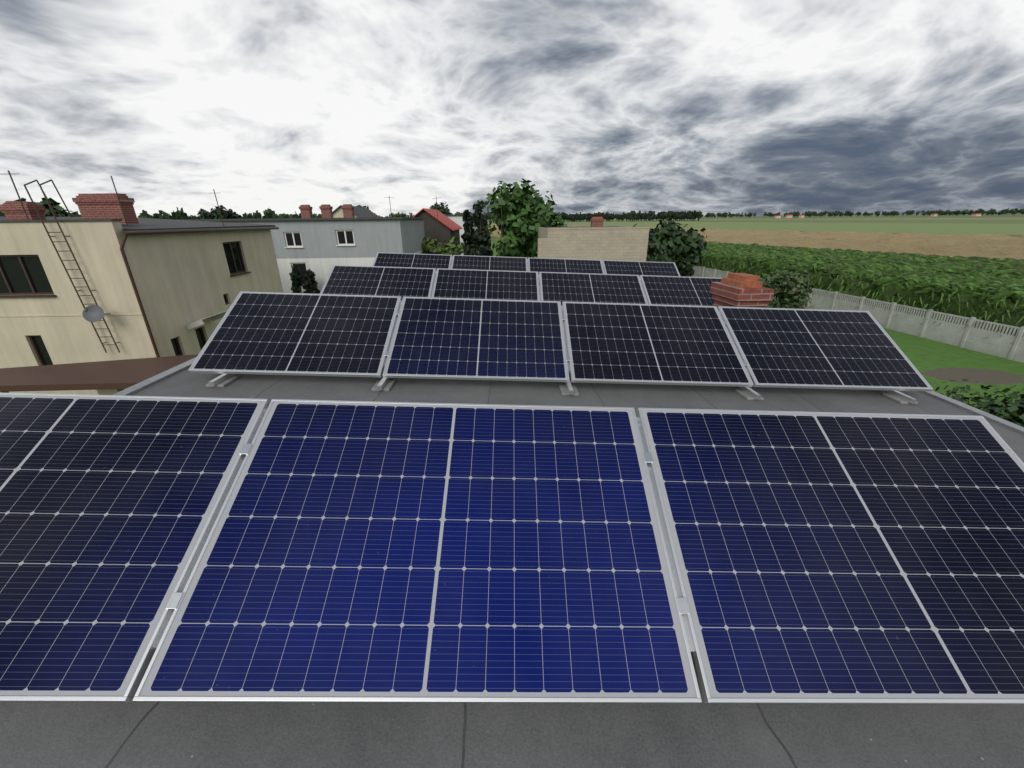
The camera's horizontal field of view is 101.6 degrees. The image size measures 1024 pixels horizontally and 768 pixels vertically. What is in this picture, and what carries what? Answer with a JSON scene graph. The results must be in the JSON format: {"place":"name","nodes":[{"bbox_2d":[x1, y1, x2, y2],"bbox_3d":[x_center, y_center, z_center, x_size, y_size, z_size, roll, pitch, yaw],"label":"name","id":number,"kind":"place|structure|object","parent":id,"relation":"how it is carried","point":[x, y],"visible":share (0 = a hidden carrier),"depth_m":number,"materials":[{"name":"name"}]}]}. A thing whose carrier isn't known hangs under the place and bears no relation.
{"place":"outdoors","nodes":[
{"label":"outdoors","id":0,"kind":"place"},
{"bbox_2d":[333,207,356,217],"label":"house walls","id":1,"kind":"structure","parent":0,"point":[338,213],"depth_m":57.05,"materials":[{"name":"beige paint"}]},
{"bbox_2d":[333,205,378,216],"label":"house roof","id":2,"kind":"structure","parent":1,"relation":"on","point":[362,212],"depth_m":61.63,"materials":[{"name":"grey tile"}]},
{"bbox_2d":[416,210,460,254],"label":"red house walls","id":3,"kind":"structure","parent":0,"point":[432,224],"depth_m":41.25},
{"bbox_2d":[413,208,462,230],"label":"red roof","id":4,"kind":"structure","parent":3,"relation":"on","point":[448,222],"depth_m":43.50,"materials":[{"name":"red tile"}]},
{"bbox_2d":[447,215,476,255],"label":"white building","id":5,"kind":"structure","parent":0,"point":[458,220],"depth_m":55.86,"materials":[{"name":"paint"}]},
{"bbox_2d":[444,214,472,215],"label":"white building roof","id":6,"kind":"structure","parent":5,"relation":"on","point":[455,214],"depth_m":55.32,"materials":[{"name":"grey"}]},
{"bbox_2d":[0,0,1023,217],"label":"sky","id":7,"kind":"structure","parent":0,"point":[280,106],"materials":[{"name":"grey"}]},
{"bbox_2d":[477,223,1023,259],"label":"field","id":8,"kind":"structure","parent":0,"point":[992,246],"depth_m":67.47,"materials":[{"name":"brown soil"}]},
{"bbox_2d":[487,213,1023,414],"bbox_3d":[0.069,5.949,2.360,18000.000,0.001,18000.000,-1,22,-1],"label":"ground","id":9,"kind":"structure","parent":0,"point":[935,363],"depth_m":162.77,"materials":[{"name":"green plant"}]},
{"bbox_2d":[14,197,72,216],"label":"tree","id":10,"kind":"object","parent":9,"relation":"on","point":[60,211],"visible":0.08,"depth_m":83.64,"materials":[{"name":"green plant"}]},
{"bbox_2d":[0,354,198,392],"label":"roof","id":11,"kind":"structure","parent":9,"relation":"on","point":[119,375],"depth_m":11.94,"materials":[{"name":"brown"}]},
{"bbox_2d":[97,389,117,394],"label":"wall","id":12,"kind":"structure","parent":9,"relation":"on","point":[108,392],"depth_m":13.27,"materials":[{"name":"beige paint"}]},
{"bbox_2d":[0,221,283,394],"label":"beige walls","id":13,"kind":"structure","parent":9,"relation":"on","point":[181,280],"depth_m":15.41,"materials":[{"name":"paint"}]},
{"bbox_2d":[82,305,110,321],"bbox_3d":[-14.399,-2.491,14.571,0.523,0.552,0.855,7,23,18],"label":"satellite dish","id":14,"kind":"object","parent":13,"relation":"attached to","point":[92,313],"visible":1,"depth_m":14.48,"materials":[{"name":"grey metal"}]},
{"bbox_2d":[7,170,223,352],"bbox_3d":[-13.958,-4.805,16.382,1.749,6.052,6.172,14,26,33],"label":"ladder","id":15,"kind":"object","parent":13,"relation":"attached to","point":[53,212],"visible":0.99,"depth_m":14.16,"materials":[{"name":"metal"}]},
{"bbox_2d":[0,241,245,364],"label":"beige frames","id":16,"kind":"structure","parent":13,"relation":"attached to","point":[49,293],"depth_m":14.88,"materials":[{"name":"brown"}]},
{"bbox_2d":[0,272,250,297],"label":"beige sills","id":17,"kind":"structure","parent":13,"relation":"attached to","point":[1,296],"depth_m":14.70,"materials":[{"name":"brown"}]},
{"bbox_2d":[0,216,275,235],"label":"roof","id":18,"kind":"structure","parent":13,"relation":"on","point":[154,224],"depth_m":18.21,"materials":[{"name":"grey metal"}]},
{"bbox_2d":[0,197,138,223],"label":"chimney","id":19,"kind":"object","parent":18,"relation":"on","point":[101,208],"visible":0.69,"depth_m":15.48,"materials":[{"name":"red brick"}]},
{"bbox_2d":[2,193,127,205],"bbox_3d":[-18.443,-7.033,16.081,7.671,0.422,2.452,7,23,20],"label":"chimney cap","id":20,"kind":"object","parent":19,"relation":"on","point":[14,203],"visible":0.89,"depth_m":15.41,"materials":[{"name":"red brick"}]},
{"bbox_2d":[120,227,278,356],"bbox_3d":[-13.193,-4.238,19.823,0.330,5.940,10.350,-1,22,-1],"label":"rain gutter","id":21,"kind":"object","parent":13,"relation":"attached to","point":[127,233],"visible":0.89,"depth_m":15.21,"materials":[{"name":"brown metal"}]},
{"bbox_2d":[185,310,227,329],"bbox_3d":[-12.928,-2.755,17.808,0.913,0.498,1.600,-1,22,-1],"label":"canopy","id":22,"kind":"object","parent":13,"relation":"attached to","point":[201,322],"visible":0.88,"depth_m":17.12,"materials":[{"name":"grey"}]},
{"bbox_3d":[-20.375,-4.021,19.743,12.700,5.750,8.800,-1,22,-1],"label":"beige interior","id":23,"kind":"object","parent":13,"relation":"attached to","visible":0},
{"bbox_2d":[0,243,243,364],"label":"window pane","id":24,"kind":"structure","parent":23,"relation":"on","point":[15,274],"depth_m":14.81,"materials":[{"name":"black glass"}]},
{"bbox_2d":[196,208,225,218],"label":"tree","id":25,"kind":"object","parent":9,"relation":"on","point":[205,214],"visible":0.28,"depth_m":135.50,"materials":[{"name":"green plant"}]},
{"bbox_2d":[208,205,242,218],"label":"tree","id":26,"kind":"object","parent":9,"relation":"on","point":[228,214],"visible":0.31,"depth_m":163.59,"materials":[{"name":"green plant"}]},
{"bbox_2d":[289,265,303,292],"bbox_3d":[-15.427,-6.688,29.896,1.500,3.528,1.349,-1,22,-1],"label":"thuja","id":27,"kind":"object","parent":9,"relation":"on","point":[296,278],"depth_m":29.54,"materials":[{"name":"green plant"}]},
{"bbox_2d":[302,269,320,293],"bbox_3d":[-14.385,-6.682,30.225,1.318,3.260,1.340,-1,22,-1],"label":"thuja","id":28,"kind":"object","parent":9,"relation":"on","point":[310,282],"depth_m":29.79,"materials":[{"name":"green plant"}]},
{"bbox_2d":[210,219,424,258],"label":"grey walls","id":29,"kind":"structure","parent":9,"relation":"on","point":[372,237],"depth_m":30.11,"materials":[{"name":"paint"}]},
{"bbox_2d":[178,217,425,220],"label":"grey roof","id":30,"kind":"structure","parent":29,"relation":"on","point":[278,219],"depth_m":29.29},
{"bbox_2d":[299,206,354,217],"bbox_3d":[-14.604,-13.582,33.064,4.120,0.872,0.620,-1,22,-1],"label":"chimney","id":31,"kind":"object","parent":30,"relation":"on","point":[327,212],"visible":0.91,"depth_m":32.86,"materials":[{"name":"red brick"}]},
{"bbox_2d":[300,204,351,206],"bbox_3d":[-14.630,-14.053,32.876,3.950,0.142,0.400,-1,22,-1],"label":"chimney cap","id":32,"kind":"object","parent":31,"relation":"on","point":[325,205],"visible":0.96,"depth_m":32.73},
{"bbox_2d":[385,196,501,231],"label":"masts","id":33,"kind":"object","parent":30,"relation":"on","point":[437,214],"visible":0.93,"depth_m":31.67,"materials":[{"name":"metal"}]},
{"bbox_2d":[284,230,354,284],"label":"window frames","id":34,"kind":"structure","parent":29,"relation":"attached to","point":[302,244],"depth_m":30.16,"materials":[{"name":"white plastic"}]},
{"bbox_2d":[284,245,355,247],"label":"grey sills","id":35,"kind":"structure","parent":29,"relation":"attached to","point":[336,245],"depth_m":30.11,"materials":[{"name":"white"}]},
{"bbox_2d":[277,231,422,292],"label":"house","id":36,"kind":"structure","parent":9,"relation":"on","point":[320,268],"depth_m":30.68,"materials":[{"name":"white paint"}]},
{"bbox_2d":[429,202,451,213],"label":"tree","id":37,"kind":"object","parent":9,"relation":"on","point":[443,209],"depth_m":181.26,"materials":[{"name":"green plant"}]},
{"bbox_2d":[422,237,464,256],"bbox_3d":[-7.148,-11.176,39.049,5.562,4.937,5.446,16,27,36],"label":"bush","id":38,"kind":"object","parent":9,"relation":"on","point":[432,247],"depth_m":37.84,"materials":[{"name":"green plant"}]},
{"bbox_2d":[460,210,474,255],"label":"conifer","id":39,"kind":"object","parent":9,"relation":"on","point":[467,218],"depth_m":43.00,"materials":[{"name":"green plant"}]},
{"bbox_2d":[470,199,492,255],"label":"conifer","id":40,"kind":"object","parent":9,"relation":"on","point":[481,234],"depth_m":40.93,"materials":[{"name":"green plant"}]},
{"bbox_2d":[0,207,1023,220],"bbox_3d":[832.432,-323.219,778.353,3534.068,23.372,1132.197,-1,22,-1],"label":"trees","id":41,"kind":"object","parent":9,"relation":"on","point":[182,214],"visible":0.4,"depth_m":973.11,"materials":[{"name":"green plant"}]},
{"bbox_2d":[474,178,567,258],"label":"tree","id":42,"kind":"object","parent":9,"relation":"on","point":[524,216],"depth_m":40.24,"materials":[{"name":"green plant"}]},
{"bbox_2d":[538,226,649,260],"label":"building wall","id":43,"kind":"structure","parent":9,"relation":"on","point":[622,243],"depth_m":30.50,"materials":[{"name":"brick"}]},
{"bbox_2d":[542,226,621,228],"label":"roof","id":44,"kind":"structure","parent":43,"relation":"on","point":[584,226],"depth_m":36.27,"materials":[{"name":"grey"}]},
{"bbox_2d":[590,219,603,226],"bbox_3d":[6.852,-12.981,33.719,1.020,0.672,0.620,-1,22,-1],"label":"chimney","id":45,"kind":"object","parent":44,"relation":"on","point":[596,222],"visible":0.89,"depth_m":33.49,"materials":[{"name":"red brick"}]},
{"bbox_2d":[551,210,701,221],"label":"woods","id":46,"kind":"object","parent":9,"relation":"on","point":[650,215],"visible":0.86,"depth_m":645.65,"materials":[{"name":"green plant"}]},
{"bbox_2d":[632,224,668,261],"bbox_3d":[11.980,-11.427,38.526,5.698,6.342,6.264,-1,22,-1],"label":"bush","id":47,"kind":"object","parent":9,"relation":"on","point":[656,252],"visible":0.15,"depth_m":37.05,"materials":[{"name":"green plant"}]},
{"bbox_2d":[646,218,707,276],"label":"tree","id":48,"kind":"object","parent":9,"relation":"on","point":[685,249],"visible":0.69,"depth_m":43.76,"materials":[{"name":"green plant"}]},
{"bbox_2d":[759,267,814,308],"bbox_3d":[16.849,-5.380,26.066,3.925,3.684,3.795,-1,22,-1],"label":"shrub","id":49,"kind":"object","parent":9,"relation":"on","point":[796,287],"depth_m":25.19,"materials":[{"name":"green plant"}]},
{"bbox_2d":[683,265,1023,362],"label":"fence","id":50,"kind":"object","parent":9,"relation":"on","point":[970,336],"visible":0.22,"depth_m":22.73,"materials":[{"name":"concrete"}]},
{"bbox_2d":[934,379,1023,426],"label":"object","id":51,"kind":"object","parent":9,"relation":"on","point":[1010,413],"visible":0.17,"depth_m":10.50,"materials":[{"name":"plant"}]},
{"bbox_2d":[697,214,980,218],"bbox_3d":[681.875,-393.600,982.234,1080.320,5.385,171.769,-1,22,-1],"label":"distant houses","id":52,"kind":"structure","parent":0,"point":[801,216],"depth_m":968.23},
{"bbox_2d":[774,213,981,215],"bbox_3d":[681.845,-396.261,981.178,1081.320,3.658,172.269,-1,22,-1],"label":"village roofs","id":53,"kind":"structure","parent":52,"relation":"on","point":[931,213],"depth_m":971.37,"materials":[{"name":"red tile"}]},
{"bbox_2d":[691,242,1023,343],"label":"maize field","id":54,"kind":"structure","parent":0,"point":[1010,301],"depth_m":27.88,"materials":[{"name":"green plant"}]},
{"bbox_2d":[701,241,1023,307],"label":"maize tufts","id":55,"kind":"object","parent":54,"relation":"on","point":[969,289],"visible":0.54,"depth_m":30.01,"materials":[{"name":"green plant"}]},
{"bbox_3d":[0.501,2.484,5.083,7.390,4.423,15.500,-1,22,-1],"label":"building","id":56,"kind":"object","parent":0,"visible":0},
{"bbox_2d":[0,368,1023,767],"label":"roof slab","id":57,"kind":"structure","parent":56,"relation":"on","point":[288,734],"depth_m":1.33,"materials":[{"name":"grey concrete"}]},
{"bbox_2d":[206,376,917,403],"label":"pv pads","id":58,"kind":"object","parent":57,"relation":"on","point":[390,384],"visible":0.1,"depth_m":3.92,"materials":[{"name":"grey concrete"}]},
{"bbox_2d":[156,257,916,652],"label":"pv mounts","id":59,"kind":"object","parent":58,"relation":"on","point":[176,599],"visible":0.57,"depth_m":1.83,"materials":[{"name":"silver metal"}]},
{"bbox_2d":[0,252,1023,703],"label":"pv frames","id":60,"kind":"structure","parent":59,"relation":"on","point":[140,674],"depth_m":1.60,"materials":[{"name":"silver metal"}]},
{"bbox_2d":[0,253,1023,698],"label":"solar panels","id":61,"kind":"object","parent":60,"relation":"in","point":[360,549],"visible":0.96,"depth_m":1.65,"materials":[{"name":"blue glass"}]},
{"bbox_2d":[113,357,1023,434],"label":"roof flashing","id":62,"kind":"object","parent":57,"relation":"on","point":[140,386],"visible":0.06,"depth_m":3.81,"materials":[{"name":"grey metal"}]},
{"bbox_2d":[710,282,774,307],"bbox_3d":[3.064,-0.950,5.708,0.486,0.803,0.641,-3,22,-6],"label":"red chimney","id":63,"kind":"object","parent":57,"relation":"on","point":[726,295],"visible":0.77,"depth_m":5.37,"materials":[{"name":"brick"}]},
{"bbox_2d":[721,273,762,287],"bbox_3d":[3.045,-1.377,5.536,0.313,0.155,0.420,-3,22,-6],"label":"chimney cap","id":64,"kind":"object","parent":63,"relation":"on","point":[742,280],"visible":1,"depth_m":5.40,"materials":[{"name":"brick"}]}
]}

